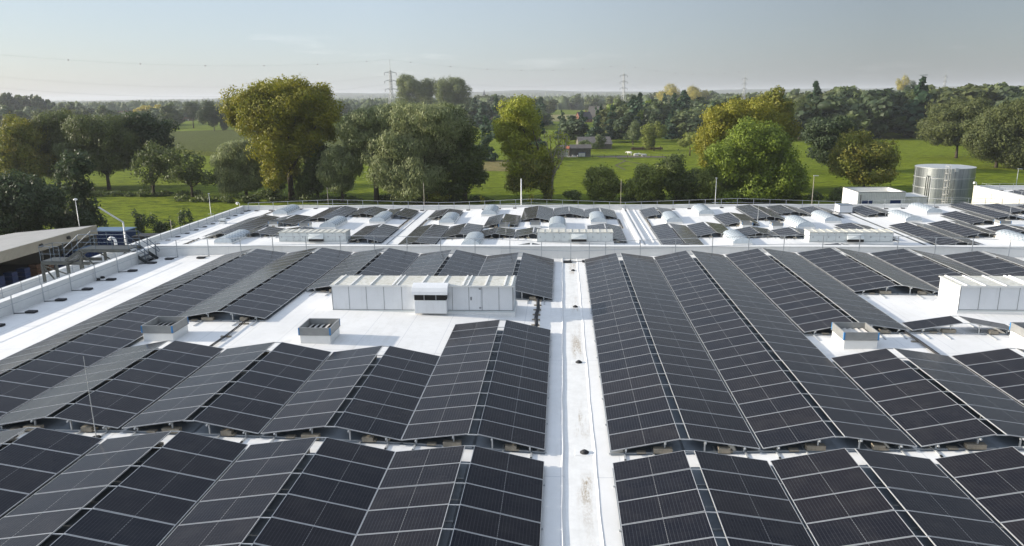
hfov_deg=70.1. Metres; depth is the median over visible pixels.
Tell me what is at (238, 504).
solar row
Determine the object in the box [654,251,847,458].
solar row
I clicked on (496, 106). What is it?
tree
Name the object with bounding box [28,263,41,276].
crate stack
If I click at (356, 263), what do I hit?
solar row
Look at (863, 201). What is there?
door
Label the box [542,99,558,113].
tree
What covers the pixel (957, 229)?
solar row
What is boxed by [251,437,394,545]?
solar row
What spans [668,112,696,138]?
tree
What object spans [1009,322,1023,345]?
smoke vent
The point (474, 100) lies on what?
tree
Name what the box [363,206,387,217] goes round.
solar row
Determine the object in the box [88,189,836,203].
undergrowth
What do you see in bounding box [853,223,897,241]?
solar row
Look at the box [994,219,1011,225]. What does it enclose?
smoke vent
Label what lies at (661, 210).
solar row
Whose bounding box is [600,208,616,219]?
solar row
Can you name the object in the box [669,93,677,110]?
tree
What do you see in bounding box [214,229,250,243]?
barrel skylight
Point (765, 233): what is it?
solar row
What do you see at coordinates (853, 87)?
tree
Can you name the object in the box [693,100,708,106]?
tree
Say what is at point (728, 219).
solar row
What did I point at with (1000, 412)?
solar row
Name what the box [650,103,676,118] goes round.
tree
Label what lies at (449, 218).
barrel skylight
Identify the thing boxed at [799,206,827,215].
solar row
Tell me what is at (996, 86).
tree
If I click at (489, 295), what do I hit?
air handling unit
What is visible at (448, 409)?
solar row
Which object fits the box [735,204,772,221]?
solar row
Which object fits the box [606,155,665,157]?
mud track
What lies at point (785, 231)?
solar row
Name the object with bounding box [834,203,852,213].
hvac cabinet
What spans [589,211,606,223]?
barrel skylight
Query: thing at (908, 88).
tree
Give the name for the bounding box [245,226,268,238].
solar row
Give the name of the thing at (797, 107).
alder
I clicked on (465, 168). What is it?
alder
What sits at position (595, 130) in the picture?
conifer
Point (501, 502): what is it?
solar row
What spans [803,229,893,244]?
air handling unit
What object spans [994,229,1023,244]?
barrel skylight
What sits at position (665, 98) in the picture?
tree
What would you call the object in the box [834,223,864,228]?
solar row
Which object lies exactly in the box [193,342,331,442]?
solar row
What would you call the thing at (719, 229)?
solar row
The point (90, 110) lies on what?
tree
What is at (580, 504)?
warehouse
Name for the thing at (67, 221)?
bush
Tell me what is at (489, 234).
solar row
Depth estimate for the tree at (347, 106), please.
982.50 m
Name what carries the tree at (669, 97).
on the ground
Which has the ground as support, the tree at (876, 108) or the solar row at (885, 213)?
the tree at (876, 108)
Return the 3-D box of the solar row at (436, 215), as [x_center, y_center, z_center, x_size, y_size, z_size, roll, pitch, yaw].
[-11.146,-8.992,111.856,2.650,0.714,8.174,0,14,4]
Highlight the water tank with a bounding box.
[912,164,976,203]
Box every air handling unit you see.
[278,229,351,243]
[329,275,517,316]
[537,229,613,244]
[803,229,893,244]
[934,275,1023,314]
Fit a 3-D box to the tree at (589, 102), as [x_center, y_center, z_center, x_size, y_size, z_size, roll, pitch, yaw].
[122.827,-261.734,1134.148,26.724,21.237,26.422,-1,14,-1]
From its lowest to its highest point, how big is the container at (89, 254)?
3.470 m
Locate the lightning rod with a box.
[83,356,100,437]
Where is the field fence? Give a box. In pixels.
[569,154,674,157]
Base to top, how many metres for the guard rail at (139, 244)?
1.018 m
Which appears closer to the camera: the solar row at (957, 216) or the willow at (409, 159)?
the solar row at (957, 216)
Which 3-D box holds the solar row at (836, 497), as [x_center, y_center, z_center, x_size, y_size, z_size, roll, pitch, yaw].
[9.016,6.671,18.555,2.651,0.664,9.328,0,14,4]
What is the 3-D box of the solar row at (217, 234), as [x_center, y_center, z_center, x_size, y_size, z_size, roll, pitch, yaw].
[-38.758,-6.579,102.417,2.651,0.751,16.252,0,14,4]
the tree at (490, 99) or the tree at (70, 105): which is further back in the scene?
the tree at (490, 99)
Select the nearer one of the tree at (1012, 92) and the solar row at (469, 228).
the solar row at (469, 228)
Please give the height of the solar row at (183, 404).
0.577 m
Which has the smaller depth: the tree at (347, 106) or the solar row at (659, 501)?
the solar row at (659, 501)
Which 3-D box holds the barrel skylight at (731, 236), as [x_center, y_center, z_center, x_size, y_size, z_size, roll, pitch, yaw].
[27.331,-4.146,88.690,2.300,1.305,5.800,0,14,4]
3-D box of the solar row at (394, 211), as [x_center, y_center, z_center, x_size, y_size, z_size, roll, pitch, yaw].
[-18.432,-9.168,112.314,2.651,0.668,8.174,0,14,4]
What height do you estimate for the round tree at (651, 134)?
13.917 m
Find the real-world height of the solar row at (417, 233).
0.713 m
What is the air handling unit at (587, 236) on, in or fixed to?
on the warehouse at (636, 225)
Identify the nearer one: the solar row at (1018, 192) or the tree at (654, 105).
the solar row at (1018, 192)
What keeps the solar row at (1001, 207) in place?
on the warehouse at (636, 225)
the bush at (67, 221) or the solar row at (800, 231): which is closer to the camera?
the solar row at (800, 231)
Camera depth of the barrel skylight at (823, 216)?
102.13 m
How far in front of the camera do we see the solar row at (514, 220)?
102.79 m
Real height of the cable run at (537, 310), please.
0.181 m
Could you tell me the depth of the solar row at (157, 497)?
20.38 m
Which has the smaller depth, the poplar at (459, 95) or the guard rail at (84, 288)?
the guard rail at (84, 288)
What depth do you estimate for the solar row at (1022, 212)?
107.76 m
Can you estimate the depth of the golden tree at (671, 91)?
1037.29 m
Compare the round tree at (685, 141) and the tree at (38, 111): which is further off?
the tree at (38, 111)
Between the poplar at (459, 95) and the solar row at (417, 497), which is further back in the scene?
the poplar at (459, 95)
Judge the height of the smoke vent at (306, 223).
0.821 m
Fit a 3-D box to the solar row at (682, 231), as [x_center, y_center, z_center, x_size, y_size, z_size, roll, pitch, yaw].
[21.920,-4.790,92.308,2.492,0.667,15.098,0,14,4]
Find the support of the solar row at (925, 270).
on the warehouse at (580, 504)
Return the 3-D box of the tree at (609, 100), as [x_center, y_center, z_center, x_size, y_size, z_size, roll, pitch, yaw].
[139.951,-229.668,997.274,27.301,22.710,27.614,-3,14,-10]
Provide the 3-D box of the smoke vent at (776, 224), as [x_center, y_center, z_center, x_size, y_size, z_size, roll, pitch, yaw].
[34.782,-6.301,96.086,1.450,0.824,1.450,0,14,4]
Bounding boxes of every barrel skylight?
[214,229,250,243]
[273,204,299,215]
[319,216,347,228]
[369,211,393,223]
[438,212,459,224]
[461,232,484,244]
[481,205,498,216]
[549,216,565,228]
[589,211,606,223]
[661,211,682,223]
[692,204,713,215]
[722,229,752,244]
[784,215,814,228]
[811,210,840,222]
[887,210,921,222]
[908,202,942,214]
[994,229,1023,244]
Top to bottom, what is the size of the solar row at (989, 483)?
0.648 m
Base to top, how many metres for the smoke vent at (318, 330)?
0.815 m
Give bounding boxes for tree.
[0,92,13,107]
[0,105,14,124]
[0,112,58,179]
[0,113,9,126]
[3,92,19,109]
[8,109,30,122]
[14,94,23,109]
[22,95,27,105]
[22,106,34,113]
[27,94,43,107]
[29,94,45,110]
[30,109,53,118]
[46,102,56,109]
[51,149,108,227]
[61,102,73,109]
[70,108,90,115]
[76,102,86,109]
[87,108,95,114]
[95,105,123,118]
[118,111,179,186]
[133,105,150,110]
[149,108,159,119]
[155,103,183,126]
[159,109,186,122]
[180,101,200,127]
[195,99,228,130]
[213,72,344,199]
[342,102,352,115]
[457,104,468,114]
[465,103,494,124]
[471,96,477,104]
[472,102,491,127]
[484,94,497,104]
[488,99,505,115]
[491,93,550,198]
[502,153,560,201]
[533,105,554,126]
[537,97,554,125]
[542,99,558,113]
[543,124,570,201]
[559,115,588,139]
[567,93,582,108]
[583,98,599,109]
[595,109,624,133]
[603,96,621,108]
[612,112,643,139]
[613,98,630,115]
[623,120,640,144]
[624,94,635,102]
[627,95,643,134]
[635,91,646,106]
[636,110,644,128]
[640,121,667,150]
[641,101,672,124]
[642,104,669,126]
[644,99,660,106]
[646,92,657,98]
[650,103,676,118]
[654,83,681,100]
[662,93,667,102]
[662,110,679,139]
[663,94,681,102]
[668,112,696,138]
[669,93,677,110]
[675,90,690,112]
[675,99,728,116]
[677,131,697,155]
[685,117,706,133]
[686,96,709,107]
[687,85,710,100]
[687,113,698,119]
[689,95,796,169]
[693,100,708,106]
[699,116,814,203]
[707,90,724,100]
[722,93,733,98]
[747,92,758,98]
[786,88,799,97]
[789,93,803,101]
[793,94,839,104]
[794,95,849,139]
[799,115,862,171]
[807,81,822,101]
[816,90,854,112]
[822,88,861,96]
[826,85,860,96]
[827,126,901,186]
[834,86,852,95]
[834,89,908,137]
[837,98,873,129]
[846,91,862,97]
[852,89,897,135]
[889,92,926,136]
[894,76,931,135]
[903,85,915,91]
[903,89,937,106]
[910,84,948,94]
[924,94,963,116]
[937,85,1001,107]
[939,87,965,93]
[953,83,992,89]
[988,82,1008,90]
[991,85,1023,107]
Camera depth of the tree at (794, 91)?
741.61 m
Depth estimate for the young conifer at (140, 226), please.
131.19 m
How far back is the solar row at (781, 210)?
108.93 m
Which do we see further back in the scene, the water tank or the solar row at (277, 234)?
the water tank
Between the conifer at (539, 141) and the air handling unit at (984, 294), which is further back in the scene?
the conifer at (539, 141)
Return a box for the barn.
[575,136,612,148]
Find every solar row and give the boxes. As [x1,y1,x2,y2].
[0,249,251,376]
[0,249,286,417]
[0,340,171,437]
[0,427,35,449]
[0,427,103,518]
[0,431,179,545]
[50,431,247,545]
[54,340,223,437]
[122,342,280,435]
[160,437,325,545]
[179,248,316,325]
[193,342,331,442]
[202,215,262,239]
[221,247,352,325]
[222,215,279,234]
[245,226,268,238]
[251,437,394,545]
[256,226,285,237]
[261,346,388,441]
[262,214,295,226]
[275,226,303,237]
[279,214,311,226]
[306,206,342,222]
[306,248,384,295]
[322,206,357,221]
[332,346,439,448]
[348,224,380,243]
[349,207,371,217]
[352,445,473,545]
[358,248,419,275]
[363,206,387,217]
[363,224,398,243]
[388,208,402,218]
[395,208,419,218]
[398,224,432,244]
[401,320,503,448]
[402,250,452,275]
[416,224,449,244]
[428,209,447,220]
[438,250,486,275]
[442,209,463,215]
[442,223,465,239]
[446,446,544,545]
[460,223,483,238]
[471,320,550,457]
[478,252,523,277]
[481,227,499,239]
[483,214,503,228]
[495,227,515,238]
[502,214,520,227]
[514,227,535,239]
[515,253,554,304]
[521,206,539,222]
[532,227,540,238]
[536,206,552,222]
[553,206,570,217]
[568,206,584,218]
[584,208,599,218]
[584,253,691,460]
[587,223,604,228]
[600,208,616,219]
[604,223,626,243]
[612,450,725,545]
[619,253,759,457]
[640,207,659,218]
[650,223,683,244]
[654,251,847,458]
[656,207,671,217]
[669,223,703,244]
[687,222,714,238]
[690,250,916,455]
[691,450,814,545]
[706,222,728,236]
[713,212,740,227]
[725,248,851,340]
[730,212,759,226]
[734,226,759,238]
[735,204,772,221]
[751,204,784,221]
[751,226,776,238]
[762,248,909,338]
[767,205,794,215]
[770,448,927,545]
[771,227,799,238]
[784,205,810,216]
[789,226,804,237]
[797,248,903,297]
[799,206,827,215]
[815,206,843,218]
[831,348,1009,457]
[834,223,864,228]
[835,247,938,298]
[852,205,883,217]
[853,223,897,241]
[855,448,1017,545]
[863,205,888,216]
[869,248,961,289]
[889,222,959,244]
[894,348,1023,449]
[902,316,971,338]
[909,249,989,275]
[910,222,983,244]
[927,220,982,237]
[934,446,1023,545]
[940,211,986,225]
[943,251,1023,275]
[947,220,995,238]
[948,202,1014,219]
[951,348,1023,405]
[957,315,1009,339]
[960,211,993,224]
[965,202,1023,220]
[981,203,1023,214]
[982,251,1023,267]
[985,224,1022,232]
[999,203,1023,213]
[1005,224,1023,233]
[1009,189,1023,194]
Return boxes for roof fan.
[219,218,226,223]
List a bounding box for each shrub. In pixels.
[421,191,450,201]
[527,193,533,202]
[550,146,562,155]
[562,189,581,201]
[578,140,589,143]
[581,162,623,200]
[585,141,600,149]
[595,134,606,147]
[620,161,668,202]
[672,166,725,200]
[826,186,842,200]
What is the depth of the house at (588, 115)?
681.81 m
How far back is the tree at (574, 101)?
1265.83 m
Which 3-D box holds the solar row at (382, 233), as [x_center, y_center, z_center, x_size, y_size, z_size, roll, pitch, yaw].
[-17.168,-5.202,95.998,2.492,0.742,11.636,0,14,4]
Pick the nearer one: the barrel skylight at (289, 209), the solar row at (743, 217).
the solar row at (743, 217)
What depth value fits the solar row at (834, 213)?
107.97 m
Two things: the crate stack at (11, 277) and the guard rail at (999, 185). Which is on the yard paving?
the crate stack at (11, 277)
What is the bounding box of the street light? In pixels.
[98,207,126,244]
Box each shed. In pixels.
[0,225,97,272]
[556,145,569,156]
[569,144,591,156]
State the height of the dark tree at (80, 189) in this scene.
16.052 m
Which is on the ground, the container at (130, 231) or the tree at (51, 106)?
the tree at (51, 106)
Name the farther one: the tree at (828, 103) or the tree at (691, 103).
the tree at (691, 103)
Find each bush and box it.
[0,168,67,234]
[44,192,101,228]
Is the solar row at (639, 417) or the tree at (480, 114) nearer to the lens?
the solar row at (639, 417)
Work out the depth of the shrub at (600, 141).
330.60 m
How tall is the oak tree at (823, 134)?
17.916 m
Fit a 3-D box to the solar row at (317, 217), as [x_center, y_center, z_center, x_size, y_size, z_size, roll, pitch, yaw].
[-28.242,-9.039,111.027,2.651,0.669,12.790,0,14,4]
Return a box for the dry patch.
[482,159,508,170]
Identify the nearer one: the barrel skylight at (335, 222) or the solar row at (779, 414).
the solar row at (779, 414)
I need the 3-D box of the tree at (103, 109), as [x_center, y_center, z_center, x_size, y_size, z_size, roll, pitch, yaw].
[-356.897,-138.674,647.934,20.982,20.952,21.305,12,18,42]
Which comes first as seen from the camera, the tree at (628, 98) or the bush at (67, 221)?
the bush at (67, 221)
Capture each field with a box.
[169,129,347,163]
[170,126,326,130]
[549,114,593,120]
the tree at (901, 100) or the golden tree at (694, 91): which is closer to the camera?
the tree at (901, 100)
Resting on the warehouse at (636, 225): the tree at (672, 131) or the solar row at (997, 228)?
the solar row at (997, 228)
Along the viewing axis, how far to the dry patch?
260.26 m
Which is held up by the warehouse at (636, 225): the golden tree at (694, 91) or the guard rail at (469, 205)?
the guard rail at (469, 205)
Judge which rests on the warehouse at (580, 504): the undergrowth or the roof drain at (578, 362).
the roof drain at (578, 362)
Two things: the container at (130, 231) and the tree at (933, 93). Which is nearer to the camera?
the container at (130, 231)
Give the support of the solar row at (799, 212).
on the warehouse at (636, 225)
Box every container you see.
[73,245,102,256]
[96,227,136,244]
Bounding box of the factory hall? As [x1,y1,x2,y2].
[971,185,1023,203]
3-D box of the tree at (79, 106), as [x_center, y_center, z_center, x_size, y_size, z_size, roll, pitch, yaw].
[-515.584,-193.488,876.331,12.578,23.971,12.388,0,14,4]
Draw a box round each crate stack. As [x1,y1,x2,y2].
[0,275,5,287]
[3,271,18,285]
[16,267,30,280]
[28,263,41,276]
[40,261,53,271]
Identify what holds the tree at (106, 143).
on the ground
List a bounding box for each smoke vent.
[141,316,188,340]
[268,220,281,226]
[298,221,311,228]
[298,318,340,343]
[498,222,509,227]
[530,220,540,227]
[739,220,752,227]
[769,221,783,228]
[831,322,879,348]
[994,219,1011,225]
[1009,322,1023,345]
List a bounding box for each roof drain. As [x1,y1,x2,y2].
[572,360,584,363]
[575,449,592,455]
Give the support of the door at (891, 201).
in the plant building
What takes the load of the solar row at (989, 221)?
on the warehouse at (636, 225)
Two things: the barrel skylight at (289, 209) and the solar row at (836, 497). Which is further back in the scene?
the barrel skylight at (289, 209)
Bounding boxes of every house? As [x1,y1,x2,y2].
[576,111,592,121]
[588,105,599,119]
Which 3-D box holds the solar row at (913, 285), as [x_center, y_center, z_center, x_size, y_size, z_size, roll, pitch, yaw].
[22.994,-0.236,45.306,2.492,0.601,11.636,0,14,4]
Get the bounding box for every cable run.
[210,316,251,345]
[531,298,541,326]
[900,329,940,354]
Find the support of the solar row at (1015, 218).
on the warehouse at (636, 225)
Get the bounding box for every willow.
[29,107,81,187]
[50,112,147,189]
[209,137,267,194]
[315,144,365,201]
[333,101,399,201]
[363,100,470,204]
[912,97,993,157]
[959,96,1023,168]
[1000,111,1023,167]
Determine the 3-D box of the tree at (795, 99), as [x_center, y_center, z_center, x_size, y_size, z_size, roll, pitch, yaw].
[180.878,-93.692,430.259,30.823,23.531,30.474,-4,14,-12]
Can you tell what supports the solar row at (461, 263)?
on the warehouse at (580, 504)
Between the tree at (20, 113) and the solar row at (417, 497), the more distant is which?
the tree at (20, 113)
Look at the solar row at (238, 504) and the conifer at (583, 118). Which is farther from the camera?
the conifer at (583, 118)
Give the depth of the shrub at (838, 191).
164.07 m
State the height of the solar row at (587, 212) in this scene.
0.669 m
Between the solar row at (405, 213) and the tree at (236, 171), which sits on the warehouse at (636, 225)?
the solar row at (405, 213)
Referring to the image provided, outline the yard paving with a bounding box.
[0,264,30,279]
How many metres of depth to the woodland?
1518.98 m
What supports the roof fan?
on the warehouse at (636, 225)
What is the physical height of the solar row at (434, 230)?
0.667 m
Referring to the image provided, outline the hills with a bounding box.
[44,85,1023,101]
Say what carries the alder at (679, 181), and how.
on the ground
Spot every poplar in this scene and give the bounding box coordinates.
[393,73,437,107]
[433,76,471,108]
[754,85,802,151]
[895,74,911,90]
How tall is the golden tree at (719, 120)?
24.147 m
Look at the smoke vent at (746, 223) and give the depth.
96.69 m
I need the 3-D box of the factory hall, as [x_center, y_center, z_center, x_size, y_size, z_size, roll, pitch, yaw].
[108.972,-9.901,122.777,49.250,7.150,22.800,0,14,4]
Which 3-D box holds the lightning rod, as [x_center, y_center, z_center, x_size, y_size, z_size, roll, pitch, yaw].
[-14.050,4.176,24.274,0.650,2.970,0.320,0,14,4]
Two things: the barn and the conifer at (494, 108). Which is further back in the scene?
the conifer at (494, 108)
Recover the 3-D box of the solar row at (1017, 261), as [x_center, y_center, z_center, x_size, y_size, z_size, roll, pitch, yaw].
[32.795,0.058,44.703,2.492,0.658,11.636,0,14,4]
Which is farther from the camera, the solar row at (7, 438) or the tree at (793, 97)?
the tree at (793, 97)
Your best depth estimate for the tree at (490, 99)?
1069.64 m
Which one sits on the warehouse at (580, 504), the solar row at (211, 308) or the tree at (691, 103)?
the solar row at (211, 308)
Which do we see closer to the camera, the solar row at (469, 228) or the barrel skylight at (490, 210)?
the solar row at (469, 228)
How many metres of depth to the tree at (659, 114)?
417.93 m
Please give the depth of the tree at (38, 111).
690.25 m
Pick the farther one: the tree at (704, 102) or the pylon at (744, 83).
the pylon at (744, 83)
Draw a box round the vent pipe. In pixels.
[108,236,118,256]
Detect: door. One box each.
[862,200,871,203]
[890,200,900,203]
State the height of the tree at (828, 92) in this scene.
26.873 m
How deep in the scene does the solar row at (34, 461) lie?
22.41 m
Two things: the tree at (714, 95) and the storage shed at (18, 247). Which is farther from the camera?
the tree at (714, 95)
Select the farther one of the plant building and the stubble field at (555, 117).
the stubble field at (555, 117)
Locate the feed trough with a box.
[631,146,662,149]
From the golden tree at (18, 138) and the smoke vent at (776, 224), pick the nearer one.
the smoke vent at (776, 224)
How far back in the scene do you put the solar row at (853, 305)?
39.56 m
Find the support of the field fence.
on the ground
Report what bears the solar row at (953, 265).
on the warehouse at (580, 504)
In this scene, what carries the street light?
on the yard paving
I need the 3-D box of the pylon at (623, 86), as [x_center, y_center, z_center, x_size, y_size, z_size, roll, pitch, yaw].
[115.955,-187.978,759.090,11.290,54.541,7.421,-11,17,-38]
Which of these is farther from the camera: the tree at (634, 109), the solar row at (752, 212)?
the tree at (634, 109)
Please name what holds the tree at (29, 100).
on the ground
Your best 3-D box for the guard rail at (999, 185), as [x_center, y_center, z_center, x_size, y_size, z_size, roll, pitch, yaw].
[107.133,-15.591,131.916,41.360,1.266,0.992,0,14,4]
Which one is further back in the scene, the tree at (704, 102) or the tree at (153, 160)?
the tree at (704, 102)
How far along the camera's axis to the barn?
343.65 m
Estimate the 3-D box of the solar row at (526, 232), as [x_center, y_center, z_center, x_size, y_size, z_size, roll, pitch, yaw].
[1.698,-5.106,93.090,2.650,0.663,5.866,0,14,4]
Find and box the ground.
[1,109,1023,234]
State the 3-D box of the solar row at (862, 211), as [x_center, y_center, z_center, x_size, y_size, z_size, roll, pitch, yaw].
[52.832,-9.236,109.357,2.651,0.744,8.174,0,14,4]
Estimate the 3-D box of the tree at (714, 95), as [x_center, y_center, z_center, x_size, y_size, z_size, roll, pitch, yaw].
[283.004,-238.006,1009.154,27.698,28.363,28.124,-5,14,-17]
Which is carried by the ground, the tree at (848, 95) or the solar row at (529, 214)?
the tree at (848, 95)
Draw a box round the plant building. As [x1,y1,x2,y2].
[842,187,927,203]
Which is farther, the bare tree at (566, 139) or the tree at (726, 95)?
the tree at (726, 95)
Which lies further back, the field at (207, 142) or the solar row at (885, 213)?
the field at (207, 142)
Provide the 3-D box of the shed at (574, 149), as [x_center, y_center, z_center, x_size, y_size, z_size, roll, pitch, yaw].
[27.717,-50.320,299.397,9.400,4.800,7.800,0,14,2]
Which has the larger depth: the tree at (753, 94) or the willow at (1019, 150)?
the tree at (753, 94)
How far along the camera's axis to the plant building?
123.22 m
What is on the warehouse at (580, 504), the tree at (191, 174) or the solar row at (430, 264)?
the solar row at (430, 264)
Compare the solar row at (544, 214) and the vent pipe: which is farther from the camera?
the solar row at (544, 214)
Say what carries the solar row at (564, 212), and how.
on the warehouse at (636, 225)
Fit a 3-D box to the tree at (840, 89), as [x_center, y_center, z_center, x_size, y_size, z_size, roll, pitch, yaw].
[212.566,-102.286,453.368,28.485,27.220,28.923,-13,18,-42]
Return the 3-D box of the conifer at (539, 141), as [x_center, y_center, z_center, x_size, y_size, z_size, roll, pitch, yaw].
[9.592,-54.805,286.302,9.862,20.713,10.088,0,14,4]
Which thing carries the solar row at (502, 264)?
on the warehouse at (580, 504)
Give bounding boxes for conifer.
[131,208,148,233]
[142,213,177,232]
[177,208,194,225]
[474,115,499,161]
[488,94,501,138]
[531,106,546,155]
[553,110,564,138]
[579,110,589,136]
[587,107,603,136]
[600,104,619,138]
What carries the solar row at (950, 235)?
on the warehouse at (636, 225)
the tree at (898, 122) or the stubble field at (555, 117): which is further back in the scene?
the stubble field at (555, 117)
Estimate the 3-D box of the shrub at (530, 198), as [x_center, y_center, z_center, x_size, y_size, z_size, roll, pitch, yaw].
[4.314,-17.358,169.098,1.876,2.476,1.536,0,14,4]
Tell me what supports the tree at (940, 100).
on the ground
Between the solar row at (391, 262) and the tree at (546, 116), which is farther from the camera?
the tree at (546, 116)
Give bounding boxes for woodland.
[51,88,895,111]
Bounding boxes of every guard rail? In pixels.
[0,205,250,296]
[0,249,156,326]
[147,235,1010,262]
[244,198,1019,211]
[986,183,1014,190]
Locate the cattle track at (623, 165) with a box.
[615,157,639,169]
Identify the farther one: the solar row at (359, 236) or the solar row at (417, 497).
the solar row at (359, 236)
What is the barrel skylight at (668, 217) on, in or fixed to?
on the warehouse at (636, 225)
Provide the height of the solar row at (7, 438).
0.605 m
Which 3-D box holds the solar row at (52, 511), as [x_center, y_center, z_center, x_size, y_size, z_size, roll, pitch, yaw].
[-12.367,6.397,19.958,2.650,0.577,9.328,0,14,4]
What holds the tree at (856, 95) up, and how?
on the ground
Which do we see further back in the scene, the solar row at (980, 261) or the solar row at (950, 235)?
the solar row at (950, 235)
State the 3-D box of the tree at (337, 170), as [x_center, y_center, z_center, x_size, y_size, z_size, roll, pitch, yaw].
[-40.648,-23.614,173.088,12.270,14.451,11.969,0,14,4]
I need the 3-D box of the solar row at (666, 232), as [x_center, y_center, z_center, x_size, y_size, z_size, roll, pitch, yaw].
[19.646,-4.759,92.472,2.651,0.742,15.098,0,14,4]
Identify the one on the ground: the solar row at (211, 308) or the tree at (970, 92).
the tree at (970, 92)
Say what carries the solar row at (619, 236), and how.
on the warehouse at (636, 225)
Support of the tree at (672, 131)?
on the ground
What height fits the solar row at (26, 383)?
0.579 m
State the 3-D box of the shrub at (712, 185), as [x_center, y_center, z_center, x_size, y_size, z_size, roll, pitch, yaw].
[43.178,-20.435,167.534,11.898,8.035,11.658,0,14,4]
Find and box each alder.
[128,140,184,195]
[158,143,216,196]
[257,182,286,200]
[292,141,330,197]
[433,102,490,202]
[653,149,702,202]
[793,95,827,138]
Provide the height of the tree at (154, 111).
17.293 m
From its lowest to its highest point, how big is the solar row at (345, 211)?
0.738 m
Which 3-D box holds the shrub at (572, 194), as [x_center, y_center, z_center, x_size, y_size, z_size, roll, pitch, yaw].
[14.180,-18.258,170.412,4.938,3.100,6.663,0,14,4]
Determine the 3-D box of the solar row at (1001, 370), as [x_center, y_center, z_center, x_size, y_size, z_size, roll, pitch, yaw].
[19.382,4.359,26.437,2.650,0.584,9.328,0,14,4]
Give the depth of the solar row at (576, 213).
109.52 m
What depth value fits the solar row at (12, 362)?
37.60 m
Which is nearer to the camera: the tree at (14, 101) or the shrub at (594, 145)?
the shrub at (594, 145)
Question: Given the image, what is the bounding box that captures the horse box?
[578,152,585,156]
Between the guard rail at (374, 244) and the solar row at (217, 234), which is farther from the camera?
the solar row at (217, 234)
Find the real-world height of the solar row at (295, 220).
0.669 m
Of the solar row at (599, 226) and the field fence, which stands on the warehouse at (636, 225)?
the solar row at (599, 226)
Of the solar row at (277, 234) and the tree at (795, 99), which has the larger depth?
the tree at (795, 99)
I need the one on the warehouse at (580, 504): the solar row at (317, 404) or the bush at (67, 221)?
the solar row at (317, 404)
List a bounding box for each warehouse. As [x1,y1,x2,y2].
[0,204,1023,298]
[0,244,1023,545]
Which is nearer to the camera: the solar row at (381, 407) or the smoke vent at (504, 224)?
the solar row at (381, 407)
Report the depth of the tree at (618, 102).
462.88 m
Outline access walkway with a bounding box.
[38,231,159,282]
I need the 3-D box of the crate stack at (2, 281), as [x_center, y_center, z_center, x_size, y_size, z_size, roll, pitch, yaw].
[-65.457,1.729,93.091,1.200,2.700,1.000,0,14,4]
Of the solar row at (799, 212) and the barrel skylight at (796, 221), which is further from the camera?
the solar row at (799, 212)
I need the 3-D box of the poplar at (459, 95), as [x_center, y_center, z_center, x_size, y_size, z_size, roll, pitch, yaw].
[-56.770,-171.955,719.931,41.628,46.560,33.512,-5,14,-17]
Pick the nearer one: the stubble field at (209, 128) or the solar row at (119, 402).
the solar row at (119, 402)
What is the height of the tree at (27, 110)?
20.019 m
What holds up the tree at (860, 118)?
on the ground
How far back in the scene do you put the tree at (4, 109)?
670.37 m
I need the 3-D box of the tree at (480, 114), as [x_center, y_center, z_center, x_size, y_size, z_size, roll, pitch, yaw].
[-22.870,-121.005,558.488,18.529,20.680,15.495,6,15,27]
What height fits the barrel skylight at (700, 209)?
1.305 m
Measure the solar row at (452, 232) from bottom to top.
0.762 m
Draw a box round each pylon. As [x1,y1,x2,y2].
[384,59,396,102]
[620,73,627,100]
[742,77,746,99]
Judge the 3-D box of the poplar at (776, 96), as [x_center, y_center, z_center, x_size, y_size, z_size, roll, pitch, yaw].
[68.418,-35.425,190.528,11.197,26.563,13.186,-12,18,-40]
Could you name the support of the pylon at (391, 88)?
on the ground
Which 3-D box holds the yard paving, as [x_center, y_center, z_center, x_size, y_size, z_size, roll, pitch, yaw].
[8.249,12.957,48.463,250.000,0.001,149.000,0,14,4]
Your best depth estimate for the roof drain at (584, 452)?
24.14 m
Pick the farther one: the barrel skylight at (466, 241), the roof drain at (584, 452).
the barrel skylight at (466, 241)
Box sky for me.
[0,0,1023,100]
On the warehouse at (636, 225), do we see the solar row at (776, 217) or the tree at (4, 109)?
the solar row at (776, 217)
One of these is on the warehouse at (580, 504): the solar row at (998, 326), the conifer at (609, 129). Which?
the solar row at (998, 326)
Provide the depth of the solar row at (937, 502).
19.75 m
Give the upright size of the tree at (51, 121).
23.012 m
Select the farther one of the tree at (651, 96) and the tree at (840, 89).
the tree at (651, 96)
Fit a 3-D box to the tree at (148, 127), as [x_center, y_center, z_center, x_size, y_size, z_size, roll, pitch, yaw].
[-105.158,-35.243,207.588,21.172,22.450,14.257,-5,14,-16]
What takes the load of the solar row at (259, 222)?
on the warehouse at (636, 225)
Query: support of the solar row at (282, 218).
on the warehouse at (636, 225)
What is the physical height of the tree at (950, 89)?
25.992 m
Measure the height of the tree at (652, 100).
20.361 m

